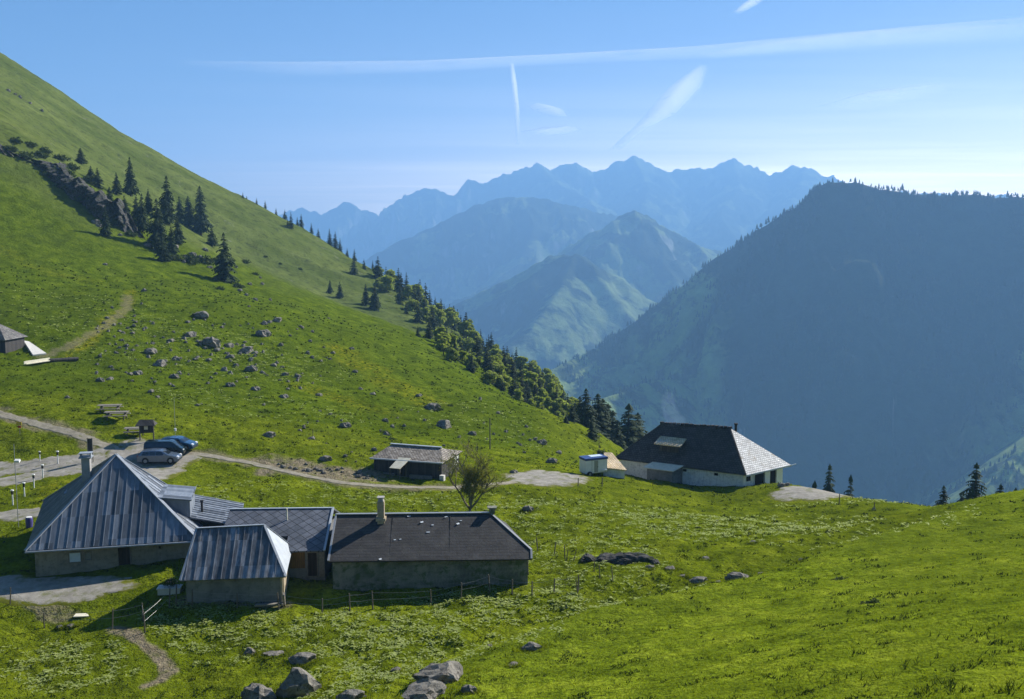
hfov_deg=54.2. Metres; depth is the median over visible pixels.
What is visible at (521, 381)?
spruce
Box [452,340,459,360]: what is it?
spruce
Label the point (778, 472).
door leaf
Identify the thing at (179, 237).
spruce
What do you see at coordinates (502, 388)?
spruce
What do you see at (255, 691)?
boulder
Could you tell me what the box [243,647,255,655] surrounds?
boulder
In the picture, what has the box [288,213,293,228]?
spruce
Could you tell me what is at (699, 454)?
chalet
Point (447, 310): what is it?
beech
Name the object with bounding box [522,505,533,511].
boulder
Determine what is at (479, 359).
beech
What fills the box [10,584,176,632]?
wire fence
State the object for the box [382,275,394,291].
beech
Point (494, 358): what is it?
beech
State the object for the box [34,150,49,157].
bush
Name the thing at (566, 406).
beech
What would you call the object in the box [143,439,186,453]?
parked van
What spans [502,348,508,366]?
spruce
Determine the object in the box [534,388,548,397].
beech
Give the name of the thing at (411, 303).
beech
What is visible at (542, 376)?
spruce
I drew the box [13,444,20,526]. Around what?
mast
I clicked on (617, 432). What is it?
spruce
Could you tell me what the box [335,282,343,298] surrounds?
spruce
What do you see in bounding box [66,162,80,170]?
bush
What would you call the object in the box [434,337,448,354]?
beech
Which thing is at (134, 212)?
spruce
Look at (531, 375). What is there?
beech
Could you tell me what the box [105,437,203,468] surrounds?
gravel yard
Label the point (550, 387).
beech
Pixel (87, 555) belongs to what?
window
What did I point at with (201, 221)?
spruce
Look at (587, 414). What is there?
spruce
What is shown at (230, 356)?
boulder
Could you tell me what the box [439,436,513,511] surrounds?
sapling tree
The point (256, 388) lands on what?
boulder
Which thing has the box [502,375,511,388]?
beech
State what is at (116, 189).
spruce
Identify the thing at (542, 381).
beech
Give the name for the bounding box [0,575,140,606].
gravel yard
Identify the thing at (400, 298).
spruce
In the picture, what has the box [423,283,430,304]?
spruce
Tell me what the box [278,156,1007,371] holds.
mountain range
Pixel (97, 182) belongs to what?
spruce
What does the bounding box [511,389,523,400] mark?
beech
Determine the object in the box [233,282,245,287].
bush
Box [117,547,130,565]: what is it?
door
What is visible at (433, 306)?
beech
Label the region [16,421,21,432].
hiking sign
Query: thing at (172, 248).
spruce
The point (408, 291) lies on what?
beech
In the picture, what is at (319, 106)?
sky
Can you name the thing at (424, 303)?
spruce
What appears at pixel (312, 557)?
door
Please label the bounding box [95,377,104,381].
boulder
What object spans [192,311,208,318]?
boulder
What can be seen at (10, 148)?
bush
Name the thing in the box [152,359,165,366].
boulder
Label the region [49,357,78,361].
log
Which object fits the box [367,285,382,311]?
spruce
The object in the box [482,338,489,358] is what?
spruce
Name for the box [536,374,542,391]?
spruce
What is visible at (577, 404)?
spruce
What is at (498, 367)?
beech
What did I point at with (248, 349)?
boulder
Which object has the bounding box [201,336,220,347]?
boulder
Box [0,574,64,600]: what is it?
gravel yard
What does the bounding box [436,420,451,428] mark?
boulder
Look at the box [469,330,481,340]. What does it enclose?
beech
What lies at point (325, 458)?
boulder
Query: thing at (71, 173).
bush
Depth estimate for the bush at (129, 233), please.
273.88 m
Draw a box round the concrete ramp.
[25,341,45,355]
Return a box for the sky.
[0,0,1023,215]
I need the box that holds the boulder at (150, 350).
[144,348,157,353]
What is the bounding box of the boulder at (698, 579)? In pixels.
[689,576,707,583]
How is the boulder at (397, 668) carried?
on the meadow ground at (48, 228)
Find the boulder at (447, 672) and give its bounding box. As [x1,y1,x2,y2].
[412,661,462,683]
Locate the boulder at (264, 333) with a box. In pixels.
[255,329,271,336]
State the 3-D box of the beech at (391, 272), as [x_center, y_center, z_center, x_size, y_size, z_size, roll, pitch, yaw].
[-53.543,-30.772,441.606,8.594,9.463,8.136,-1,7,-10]
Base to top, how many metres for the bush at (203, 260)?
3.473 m
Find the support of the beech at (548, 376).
on the meadow ground at (48, 228)
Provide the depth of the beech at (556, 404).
251.28 m
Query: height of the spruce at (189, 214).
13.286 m
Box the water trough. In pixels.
[23,358,49,363]
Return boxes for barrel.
[25,516,32,527]
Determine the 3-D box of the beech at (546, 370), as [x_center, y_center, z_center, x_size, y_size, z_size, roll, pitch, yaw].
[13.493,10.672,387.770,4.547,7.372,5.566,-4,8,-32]
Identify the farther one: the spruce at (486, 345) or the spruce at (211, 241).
the spruce at (486, 345)
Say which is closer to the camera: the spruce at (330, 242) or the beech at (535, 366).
the beech at (535, 366)
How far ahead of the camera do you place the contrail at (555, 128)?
89369.72 m
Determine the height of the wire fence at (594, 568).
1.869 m
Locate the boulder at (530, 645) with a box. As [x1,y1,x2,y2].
[521,641,541,650]
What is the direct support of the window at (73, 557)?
in the farmhouse
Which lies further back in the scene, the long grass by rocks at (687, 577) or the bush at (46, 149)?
the bush at (46, 149)
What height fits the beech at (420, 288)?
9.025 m
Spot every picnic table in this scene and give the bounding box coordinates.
[96,404,123,412]
[102,411,130,420]
[123,427,143,435]
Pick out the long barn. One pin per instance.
(381, 549)
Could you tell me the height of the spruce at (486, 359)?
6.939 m
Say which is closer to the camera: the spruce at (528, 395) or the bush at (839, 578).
the bush at (839, 578)
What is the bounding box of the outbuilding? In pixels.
[224,507,339,579]
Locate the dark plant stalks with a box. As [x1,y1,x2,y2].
[772,569,1023,695]
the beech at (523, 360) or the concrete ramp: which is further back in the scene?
the beech at (523, 360)
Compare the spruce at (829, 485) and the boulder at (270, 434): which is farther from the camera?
the spruce at (829, 485)
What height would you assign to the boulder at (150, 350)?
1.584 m
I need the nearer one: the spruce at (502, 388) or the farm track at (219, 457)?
the farm track at (219, 457)
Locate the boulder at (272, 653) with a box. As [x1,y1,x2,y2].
[263,650,283,655]
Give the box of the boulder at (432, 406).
[423,403,440,410]
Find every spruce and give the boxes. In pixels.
[75,148,87,163]
[86,166,95,177]
[92,168,104,188]
[98,206,112,236]
[106,187,113,200]
[111,173,123,194]
[122,196,130,213]
[123,157,140,196]
[130,197,139,217]
[134,193,150,232]
[143,189,153,213]
[144,199,167,247]
[153,238,170,261]
[157,176,177,224]
[166,227,179,254]
[172,216,185,244]
[174,197,187,223]
[183,196,195,226]
[189,186,214,235]
[206,227,218,246]
[211,232,239,282]
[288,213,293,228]
[299,215,303,227]
[326,229,332,245]
[326,280,333,292]
[332,234,338,249]
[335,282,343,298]
[349,256,358,274]
[361,284,368,304]
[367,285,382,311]
[373,257,384,278]
[394,268,402,290]
[394,281,404,305]
[397,273,404,292]
[404,303,408,313]
[410,285,421,305]
[413,300,422,322]
[415,327,421,336]
[422,293,427,307]
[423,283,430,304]
[423,319,433,339]
[427,307,437,329]
[450,306,457,330]
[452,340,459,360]
[468,352,475,373]
[470,333,483,357]
[481,347,488,369]
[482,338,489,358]
[483,355,496,384]
[488,334,493,349]
[500,379,505,391]
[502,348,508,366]
[508,355,517,377]
[508,373,518,396]
[513,350,518,365]
[516,364,523,380]
[520,373,525,392]
[522,386,527,402]
[525,385,534,402]
[531,379,538,395]
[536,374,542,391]
[540,370,546,391]
[560,385,564,399]
[563,416,568,423]
[567,406,579,421]
[574,397,581,421]
[576,389,604,434]
[586,421,598,440]
[591,394,619,442]
[600,399,611,427]
[604,404,617,428]
[605,411,628,441]
[612,421,627,449]
[619,404,647,448]
[629,413,646,440]
[823,464,835,492]
[844,475,853,496]
[933,486,949,505]
[957,463,986,501]
[995,484,1004,492]
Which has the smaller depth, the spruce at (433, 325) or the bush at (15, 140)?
the bush at (15, 140)
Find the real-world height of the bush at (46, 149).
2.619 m
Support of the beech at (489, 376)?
on the meadow ground at (48, 228)
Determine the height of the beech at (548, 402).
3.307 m
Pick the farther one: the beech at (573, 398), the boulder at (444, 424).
the beech at (573, 398)
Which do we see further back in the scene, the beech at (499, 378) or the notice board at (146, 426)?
the beech at (499, 378)
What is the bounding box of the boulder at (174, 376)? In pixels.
[168,374,178,378]
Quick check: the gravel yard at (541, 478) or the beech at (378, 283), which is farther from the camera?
the beech at (378, 283)
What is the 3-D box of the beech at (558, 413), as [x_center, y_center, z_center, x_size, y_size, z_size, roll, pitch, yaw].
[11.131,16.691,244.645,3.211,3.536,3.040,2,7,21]
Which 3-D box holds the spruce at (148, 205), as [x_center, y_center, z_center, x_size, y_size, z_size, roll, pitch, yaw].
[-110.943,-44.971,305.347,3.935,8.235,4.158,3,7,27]
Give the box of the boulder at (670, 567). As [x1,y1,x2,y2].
[664,566,674,570]
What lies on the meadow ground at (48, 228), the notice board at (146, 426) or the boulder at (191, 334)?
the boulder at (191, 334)
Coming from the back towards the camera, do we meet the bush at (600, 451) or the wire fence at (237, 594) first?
the bush at (600, 451)
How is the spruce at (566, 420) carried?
on the meadow ground at (48, 228)
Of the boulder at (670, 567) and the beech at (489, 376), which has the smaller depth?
the boulder at (670, 567)
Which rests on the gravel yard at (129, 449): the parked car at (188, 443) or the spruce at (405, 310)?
the parked car at (188, 443)
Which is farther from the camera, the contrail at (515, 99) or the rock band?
the contrail at (515, 99)
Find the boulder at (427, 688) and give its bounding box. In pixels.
[402,678,446,698]
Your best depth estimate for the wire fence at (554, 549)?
79.48 m
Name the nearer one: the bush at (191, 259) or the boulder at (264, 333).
the boulder at (264, 333)
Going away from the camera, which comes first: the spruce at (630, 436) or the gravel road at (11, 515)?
the gravel road at (11, 515)
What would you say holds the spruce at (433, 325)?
on the meadow ground at (48, 228)
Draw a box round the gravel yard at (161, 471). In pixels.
[130,458,186,480]
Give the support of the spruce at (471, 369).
on the meadow ground at (48, 228)
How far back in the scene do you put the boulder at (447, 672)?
53.27 m
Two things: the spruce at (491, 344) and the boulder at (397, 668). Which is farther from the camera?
the spruce at (491, 344)
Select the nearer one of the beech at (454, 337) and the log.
the log
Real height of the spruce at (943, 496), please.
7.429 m
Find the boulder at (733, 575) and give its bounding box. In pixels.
[724,572,748,580]
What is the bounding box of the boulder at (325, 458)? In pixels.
[319,455,332,460]
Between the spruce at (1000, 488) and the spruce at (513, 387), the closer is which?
the spruce at (1000, 488)
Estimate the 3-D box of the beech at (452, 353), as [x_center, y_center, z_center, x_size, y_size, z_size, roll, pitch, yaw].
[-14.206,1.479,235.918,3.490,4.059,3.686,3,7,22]
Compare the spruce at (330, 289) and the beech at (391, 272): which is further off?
the beech at (391, 272)
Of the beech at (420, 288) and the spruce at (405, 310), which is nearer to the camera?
the spruce at (405, 310)
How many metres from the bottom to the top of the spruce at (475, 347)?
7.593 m
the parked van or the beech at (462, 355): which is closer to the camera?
the parked van
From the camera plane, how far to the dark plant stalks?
35.78 m
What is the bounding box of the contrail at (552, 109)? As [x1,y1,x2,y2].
[537,104,559,113]
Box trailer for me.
[579,454,607,475]
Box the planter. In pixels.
[156,577,182,594]
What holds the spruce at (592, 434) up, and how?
on the meadow ground at (48, 228)
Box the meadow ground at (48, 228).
[0,52,1023,698]
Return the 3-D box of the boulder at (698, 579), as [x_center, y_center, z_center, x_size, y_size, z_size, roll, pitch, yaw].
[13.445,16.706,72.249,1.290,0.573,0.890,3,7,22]
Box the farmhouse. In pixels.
[24,451,243,576]
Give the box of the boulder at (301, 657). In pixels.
[288,652,315,664]
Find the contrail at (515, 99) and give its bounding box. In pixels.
[512,68,518,134]
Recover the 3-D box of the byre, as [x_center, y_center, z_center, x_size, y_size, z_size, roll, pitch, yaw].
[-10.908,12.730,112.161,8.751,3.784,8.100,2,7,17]
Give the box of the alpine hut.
[0,324,27,352]
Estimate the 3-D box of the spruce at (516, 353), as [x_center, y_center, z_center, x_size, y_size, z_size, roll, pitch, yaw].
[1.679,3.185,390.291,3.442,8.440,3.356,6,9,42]
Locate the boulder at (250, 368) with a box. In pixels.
[244,365,257,370]
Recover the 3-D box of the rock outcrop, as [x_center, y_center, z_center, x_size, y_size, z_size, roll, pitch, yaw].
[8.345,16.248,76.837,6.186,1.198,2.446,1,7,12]
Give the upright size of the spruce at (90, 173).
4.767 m
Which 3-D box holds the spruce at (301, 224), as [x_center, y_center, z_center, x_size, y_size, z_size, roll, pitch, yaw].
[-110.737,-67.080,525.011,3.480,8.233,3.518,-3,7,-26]
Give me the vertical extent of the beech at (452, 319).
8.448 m
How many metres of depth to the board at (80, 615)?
67.55 m
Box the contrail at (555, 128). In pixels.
[530,126,570,131]
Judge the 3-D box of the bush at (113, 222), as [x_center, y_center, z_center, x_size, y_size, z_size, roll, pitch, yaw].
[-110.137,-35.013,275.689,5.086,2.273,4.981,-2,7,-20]
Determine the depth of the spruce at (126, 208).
284.26 m
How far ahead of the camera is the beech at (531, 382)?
254.05 m
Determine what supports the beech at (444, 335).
on the meadow ground at (48, 228)
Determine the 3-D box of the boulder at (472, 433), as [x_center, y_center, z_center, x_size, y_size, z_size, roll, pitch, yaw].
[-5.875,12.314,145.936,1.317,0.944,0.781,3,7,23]
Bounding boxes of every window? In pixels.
[68,551,81,562]
[84,552,91,560]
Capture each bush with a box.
[2,145,18,151]
[9,137,22,142]
[15,149,37,158]
[24,141,37,146]
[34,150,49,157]
[38,167,57,175]
[39,146,52,153]
[53,154,70,160]
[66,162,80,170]
[68,169,76,176]
[81,175,94,182]
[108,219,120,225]
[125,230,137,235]
[149,243,166,251]
[166,252,185,260]
[181,253,200,264]
[196,255,216,263]
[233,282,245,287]
[596,449,608,454]
[831,576,847,579]
[860,598,879,603]
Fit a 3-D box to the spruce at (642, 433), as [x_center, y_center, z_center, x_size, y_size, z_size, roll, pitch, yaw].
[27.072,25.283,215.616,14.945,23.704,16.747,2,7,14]
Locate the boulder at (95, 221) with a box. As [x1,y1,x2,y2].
[91,219,100,223]
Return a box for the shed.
[179,524,290,606]
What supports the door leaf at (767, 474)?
in the chalet
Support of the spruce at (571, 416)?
on the meadow ground at (48, 228)
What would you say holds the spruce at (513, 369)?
on the meadow ground at (48, 228)
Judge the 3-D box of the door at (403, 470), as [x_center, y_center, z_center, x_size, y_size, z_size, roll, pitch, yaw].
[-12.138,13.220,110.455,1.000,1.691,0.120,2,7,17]
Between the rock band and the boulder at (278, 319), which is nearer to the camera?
the boulder at (278, 319)
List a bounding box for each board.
[73,613,88,617]
[135,419,157,439]
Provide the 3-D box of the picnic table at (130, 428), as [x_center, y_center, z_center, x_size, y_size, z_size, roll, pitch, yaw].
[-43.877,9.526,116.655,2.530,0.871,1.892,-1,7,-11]
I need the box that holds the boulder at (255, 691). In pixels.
[241,683,276,698]
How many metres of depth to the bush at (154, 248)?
271.89 m
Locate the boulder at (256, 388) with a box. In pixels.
[250,386,260,390]
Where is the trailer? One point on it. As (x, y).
(590, 465)
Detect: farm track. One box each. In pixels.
[0,410,118,450]
[184,452,517,488]
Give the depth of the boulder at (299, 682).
54.34 m
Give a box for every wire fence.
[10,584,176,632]
[191,574,578,612]
[528,537,564,573]
[566,549,612,592]
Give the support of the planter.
on the meadow ground at (48, 228)
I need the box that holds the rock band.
[0,144,144,238]
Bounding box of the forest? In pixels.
[557,177,1023,504]
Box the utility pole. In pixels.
[489,418,490,449]
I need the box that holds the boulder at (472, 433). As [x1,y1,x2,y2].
[468,431,476,435]
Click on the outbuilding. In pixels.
(305, 533)
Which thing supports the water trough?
on the meadow ground at (48, 228)
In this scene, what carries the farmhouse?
on the meadow ground at (48, 228)
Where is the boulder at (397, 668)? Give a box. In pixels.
[391,666,400,671]
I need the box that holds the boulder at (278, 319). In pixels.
[272,317,281,322]
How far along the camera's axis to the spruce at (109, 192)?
287.69 m
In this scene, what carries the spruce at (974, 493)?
on the meadow ground at (48, 228)
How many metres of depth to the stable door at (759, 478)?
120.71 m
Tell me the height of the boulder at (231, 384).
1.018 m
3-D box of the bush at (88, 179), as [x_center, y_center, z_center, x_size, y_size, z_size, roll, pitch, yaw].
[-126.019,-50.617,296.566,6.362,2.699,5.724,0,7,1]
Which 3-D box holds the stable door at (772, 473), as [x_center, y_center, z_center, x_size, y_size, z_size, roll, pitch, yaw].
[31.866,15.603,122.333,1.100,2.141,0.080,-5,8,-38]
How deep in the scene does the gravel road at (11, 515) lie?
89.84 m
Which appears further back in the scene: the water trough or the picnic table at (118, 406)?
the water trough
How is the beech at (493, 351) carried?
on the meadow ground at (48, 228)
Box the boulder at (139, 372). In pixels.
[132,370,142,374]
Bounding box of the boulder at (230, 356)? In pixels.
[225,354,234,357]
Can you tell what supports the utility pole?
on the meadow ground at (48, 228)
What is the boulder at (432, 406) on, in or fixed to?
on the meadow ground at (48, 228)
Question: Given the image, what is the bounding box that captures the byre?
[369,443,462,480]
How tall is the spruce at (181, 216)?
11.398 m
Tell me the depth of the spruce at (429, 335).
273.56 m
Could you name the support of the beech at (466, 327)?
on the meadow ground at (48, 228)
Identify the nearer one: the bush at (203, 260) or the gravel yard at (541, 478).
the gravel yard at (541, 478)
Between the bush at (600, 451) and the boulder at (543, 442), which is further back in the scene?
the bush at (600, 451)
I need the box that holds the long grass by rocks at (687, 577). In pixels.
[53,508,878,698]
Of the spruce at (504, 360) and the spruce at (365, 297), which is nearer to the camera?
the spruce at (504, 360)
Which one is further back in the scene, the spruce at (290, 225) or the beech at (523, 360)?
the spruce at (290, 225)
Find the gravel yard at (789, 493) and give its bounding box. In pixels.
[767,486,854,501]
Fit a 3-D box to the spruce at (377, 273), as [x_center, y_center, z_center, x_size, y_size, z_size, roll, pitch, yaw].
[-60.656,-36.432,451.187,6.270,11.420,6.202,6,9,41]
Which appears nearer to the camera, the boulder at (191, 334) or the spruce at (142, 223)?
the boulder at (191, 334)
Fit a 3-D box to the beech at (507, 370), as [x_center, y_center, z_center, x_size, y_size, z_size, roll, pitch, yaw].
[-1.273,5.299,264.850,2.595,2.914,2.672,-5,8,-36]
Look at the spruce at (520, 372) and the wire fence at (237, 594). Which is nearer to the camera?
the wire fence at (237, 594)
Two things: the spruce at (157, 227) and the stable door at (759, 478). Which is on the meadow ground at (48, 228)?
the spruce at (157, 227)
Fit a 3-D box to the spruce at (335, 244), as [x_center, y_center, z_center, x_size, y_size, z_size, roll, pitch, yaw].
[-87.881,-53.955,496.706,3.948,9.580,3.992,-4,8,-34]
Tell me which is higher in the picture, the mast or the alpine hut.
the alpine hut
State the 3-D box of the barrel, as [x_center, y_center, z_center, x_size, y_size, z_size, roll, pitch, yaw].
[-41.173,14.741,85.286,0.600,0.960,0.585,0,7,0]
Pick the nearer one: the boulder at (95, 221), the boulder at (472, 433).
the boulder at (472, 433)
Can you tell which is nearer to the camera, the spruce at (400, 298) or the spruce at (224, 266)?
the spruce at (224, 266)
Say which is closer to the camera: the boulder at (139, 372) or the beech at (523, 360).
the boulder at (139, 372)
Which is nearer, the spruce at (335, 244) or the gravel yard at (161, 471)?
the gravel yard at (161, 471)
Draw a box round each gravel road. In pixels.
[0,447,108,476]
[0,459,105,487]
[0,507,39,521]
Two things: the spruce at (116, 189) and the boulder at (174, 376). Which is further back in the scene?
the spruce at (116, 189)
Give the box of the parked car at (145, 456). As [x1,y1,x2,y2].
[137,448,181,463]
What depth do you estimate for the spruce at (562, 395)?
293.03 m
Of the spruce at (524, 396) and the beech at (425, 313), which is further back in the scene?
the beech at (425, 313)
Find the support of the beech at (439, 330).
on the meadow ground at (48, 228)
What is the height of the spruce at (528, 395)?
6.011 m
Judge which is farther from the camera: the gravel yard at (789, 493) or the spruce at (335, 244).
the spruce at (335, 244)
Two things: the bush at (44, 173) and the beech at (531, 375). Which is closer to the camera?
the beech at (531, 375)
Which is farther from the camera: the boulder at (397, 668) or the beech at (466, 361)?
the beech at (466, 361)
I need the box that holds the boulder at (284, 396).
[279,394,288,397]
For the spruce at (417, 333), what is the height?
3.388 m
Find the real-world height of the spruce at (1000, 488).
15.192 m
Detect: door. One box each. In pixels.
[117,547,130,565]
[307,552,317,576]
[398,464,405,476]
[755,473,763,484]
[770,470,775,483]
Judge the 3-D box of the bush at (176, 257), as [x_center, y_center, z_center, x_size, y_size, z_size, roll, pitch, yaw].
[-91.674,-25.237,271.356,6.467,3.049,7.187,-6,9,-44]
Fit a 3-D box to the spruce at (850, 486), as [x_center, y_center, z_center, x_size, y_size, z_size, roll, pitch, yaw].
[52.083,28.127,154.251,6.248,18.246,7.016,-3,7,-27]
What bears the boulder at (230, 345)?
on the meadow ground at (48, 228)
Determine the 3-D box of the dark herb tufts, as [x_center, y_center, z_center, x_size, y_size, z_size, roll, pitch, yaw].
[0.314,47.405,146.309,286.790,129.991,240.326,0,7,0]
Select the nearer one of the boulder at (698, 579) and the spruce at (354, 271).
the boulder at (698, 579)
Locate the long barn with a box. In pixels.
[327,496,532,590]
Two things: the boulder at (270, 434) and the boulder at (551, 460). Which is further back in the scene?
the boulder at (551, 460)
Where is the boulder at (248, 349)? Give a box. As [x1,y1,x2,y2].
[239,346,253,352]
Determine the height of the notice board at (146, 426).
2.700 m
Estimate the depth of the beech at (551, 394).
261.15 m
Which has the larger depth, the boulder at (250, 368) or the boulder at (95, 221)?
the boulder at (95, 221)
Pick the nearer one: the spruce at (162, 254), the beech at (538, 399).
the beech at (538, 399)
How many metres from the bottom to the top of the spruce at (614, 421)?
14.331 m
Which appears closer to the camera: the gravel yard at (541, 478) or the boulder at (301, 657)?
the boulder at (301, 657)
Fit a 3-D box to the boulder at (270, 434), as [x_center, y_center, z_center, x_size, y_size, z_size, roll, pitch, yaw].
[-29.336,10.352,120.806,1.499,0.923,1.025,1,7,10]
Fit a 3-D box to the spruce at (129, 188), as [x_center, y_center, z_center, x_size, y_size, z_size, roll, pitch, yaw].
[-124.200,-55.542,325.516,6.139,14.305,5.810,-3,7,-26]
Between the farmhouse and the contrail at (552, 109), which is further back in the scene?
the contrail at (552, 109)
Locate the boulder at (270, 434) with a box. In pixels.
[263,431,275,437]
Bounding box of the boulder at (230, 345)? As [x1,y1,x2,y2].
[224,343,233,347]
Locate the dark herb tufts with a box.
[0,263,1023,698]
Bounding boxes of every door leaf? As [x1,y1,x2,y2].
[764,471,769,483]
[776,469,781,482]
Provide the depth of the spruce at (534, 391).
254.85 m
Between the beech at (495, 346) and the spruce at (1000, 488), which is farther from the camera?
the beech at (495, 346)
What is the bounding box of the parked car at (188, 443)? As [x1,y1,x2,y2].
[162,436,197,450]
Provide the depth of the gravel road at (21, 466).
108.49 m
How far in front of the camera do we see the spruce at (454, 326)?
424.26 m
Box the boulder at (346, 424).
[339,422,351,427]
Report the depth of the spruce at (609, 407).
217.38 m
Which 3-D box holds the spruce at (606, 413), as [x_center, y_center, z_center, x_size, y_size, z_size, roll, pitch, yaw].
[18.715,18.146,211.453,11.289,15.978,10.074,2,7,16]
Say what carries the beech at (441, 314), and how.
on the meadow ground at (48, 228)
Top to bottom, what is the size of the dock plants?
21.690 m
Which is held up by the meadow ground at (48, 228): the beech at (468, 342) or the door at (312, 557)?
the beech at (468, 342)
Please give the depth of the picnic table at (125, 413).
120.26 m
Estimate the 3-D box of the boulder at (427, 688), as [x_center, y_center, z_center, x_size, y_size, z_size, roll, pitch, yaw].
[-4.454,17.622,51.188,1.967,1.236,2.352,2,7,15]
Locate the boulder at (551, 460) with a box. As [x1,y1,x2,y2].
[545,458,557,462]
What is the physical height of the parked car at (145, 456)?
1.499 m
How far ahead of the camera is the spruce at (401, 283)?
439.58 m
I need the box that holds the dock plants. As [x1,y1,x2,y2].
[0,290,979,698]
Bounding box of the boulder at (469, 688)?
[460,684,476,693]
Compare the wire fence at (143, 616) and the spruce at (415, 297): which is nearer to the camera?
the wire fence at (143, 616)
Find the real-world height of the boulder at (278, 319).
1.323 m
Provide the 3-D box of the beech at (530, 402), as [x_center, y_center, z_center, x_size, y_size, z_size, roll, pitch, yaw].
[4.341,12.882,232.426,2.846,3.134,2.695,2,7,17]
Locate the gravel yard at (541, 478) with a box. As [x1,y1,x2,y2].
[500,469,593,487]
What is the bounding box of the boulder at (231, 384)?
[225,382,235,386]
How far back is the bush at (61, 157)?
301.39 m
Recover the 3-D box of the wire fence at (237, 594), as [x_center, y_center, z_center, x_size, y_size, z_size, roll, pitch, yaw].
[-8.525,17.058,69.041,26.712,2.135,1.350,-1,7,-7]
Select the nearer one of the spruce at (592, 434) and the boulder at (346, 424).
the boulder at (346, 424)
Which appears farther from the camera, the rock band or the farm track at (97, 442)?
the rock band
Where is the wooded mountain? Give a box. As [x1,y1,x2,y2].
[544,182,1023,505]
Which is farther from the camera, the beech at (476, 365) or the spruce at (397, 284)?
the spruce at (397, 284)
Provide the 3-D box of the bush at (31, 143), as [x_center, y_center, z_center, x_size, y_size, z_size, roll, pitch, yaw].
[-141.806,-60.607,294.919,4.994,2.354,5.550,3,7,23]
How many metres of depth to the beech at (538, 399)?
241.36 m
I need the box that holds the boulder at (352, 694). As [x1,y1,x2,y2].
[336,689,366,698]
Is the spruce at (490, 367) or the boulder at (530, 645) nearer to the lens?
the boulder at (530, 645)
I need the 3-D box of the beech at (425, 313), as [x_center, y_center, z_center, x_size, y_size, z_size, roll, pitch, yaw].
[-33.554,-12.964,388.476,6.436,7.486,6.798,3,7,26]
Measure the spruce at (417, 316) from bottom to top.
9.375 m
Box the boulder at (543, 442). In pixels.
[537,439,547,444]
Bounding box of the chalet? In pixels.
[603,421,795,485]
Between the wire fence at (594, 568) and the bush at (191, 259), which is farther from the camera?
the bush at (191, 259)
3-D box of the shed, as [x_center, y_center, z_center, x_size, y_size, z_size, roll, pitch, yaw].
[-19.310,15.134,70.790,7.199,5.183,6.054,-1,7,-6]
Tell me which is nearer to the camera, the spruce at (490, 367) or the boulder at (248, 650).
the boulder at (248, 650)
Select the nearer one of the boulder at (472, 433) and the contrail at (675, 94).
the boulder at (472, 433)
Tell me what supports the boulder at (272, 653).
on the meadow ground at (48, 228)
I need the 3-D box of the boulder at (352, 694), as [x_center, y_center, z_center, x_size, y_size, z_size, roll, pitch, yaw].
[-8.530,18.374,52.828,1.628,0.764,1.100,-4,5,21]
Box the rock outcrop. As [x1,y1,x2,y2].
[580,552,660,564]
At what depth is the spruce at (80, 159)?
335.33 m
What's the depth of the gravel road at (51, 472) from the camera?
105.17 m
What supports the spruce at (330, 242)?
on the meadow ground at (48, 228)
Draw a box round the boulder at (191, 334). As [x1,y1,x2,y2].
[184,331,196,336]
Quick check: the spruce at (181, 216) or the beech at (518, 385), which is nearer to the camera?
the beech at (518, 385)
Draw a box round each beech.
[373,278,384,290]
[382,269,399,283]
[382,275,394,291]
[402,284,412,298]
[405,299,419,311]
[411,284,425,297]
[418,307,431,323]
[429,305,437,317]
[433,326,445,340]
[434,332,451,344]
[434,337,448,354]
[435,309,446,324]
[442,311,460,327]
[443,307,458,315]
[446,347,458,361]
[447,333,458,345]
[457,320,472,337]
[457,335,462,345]
[459,350,467,361]
[461,337,475,352]
[464,354,474,363]
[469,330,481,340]
[473,361,479,369]
[476,356,483,365]
[481,370,497,384]
[484,355,498,362]
[485,362,505,374]
[489,344,501,353]
[489,348,499,355]
[493,375,503,387]
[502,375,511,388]
[505,364,511,373]
[511,381,523,390]
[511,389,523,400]
[517,356,528,368]
[522,371,537,385]
[524,362,541,372]
[524,378,535,390]
[527,398,536,406]
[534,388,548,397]
[534,395,544,409]
[538,377,544,387]
[543,368,551,374]
[543,373,554,384]
[543,397,552,407]
[546,382,559,393]
[548,391,560,400]
[550,398,566,415]
[553,411,563,417]
[561,402,571,414]
[569,397,578,402]
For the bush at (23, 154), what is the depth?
283.30 m
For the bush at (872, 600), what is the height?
0.582 m
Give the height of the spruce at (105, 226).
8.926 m
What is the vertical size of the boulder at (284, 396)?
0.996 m
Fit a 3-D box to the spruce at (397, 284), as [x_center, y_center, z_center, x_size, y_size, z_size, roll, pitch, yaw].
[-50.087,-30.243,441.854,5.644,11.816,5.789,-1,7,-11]
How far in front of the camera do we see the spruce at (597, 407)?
202.11 m
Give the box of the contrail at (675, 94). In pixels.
[620,72,695,142]
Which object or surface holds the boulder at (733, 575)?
on the meadow ground at (48, 228)
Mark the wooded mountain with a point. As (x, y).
(841, 243)
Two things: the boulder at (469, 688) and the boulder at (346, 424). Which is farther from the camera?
the boulder at (346, 424)
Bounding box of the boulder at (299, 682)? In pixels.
[275,667,321,697]

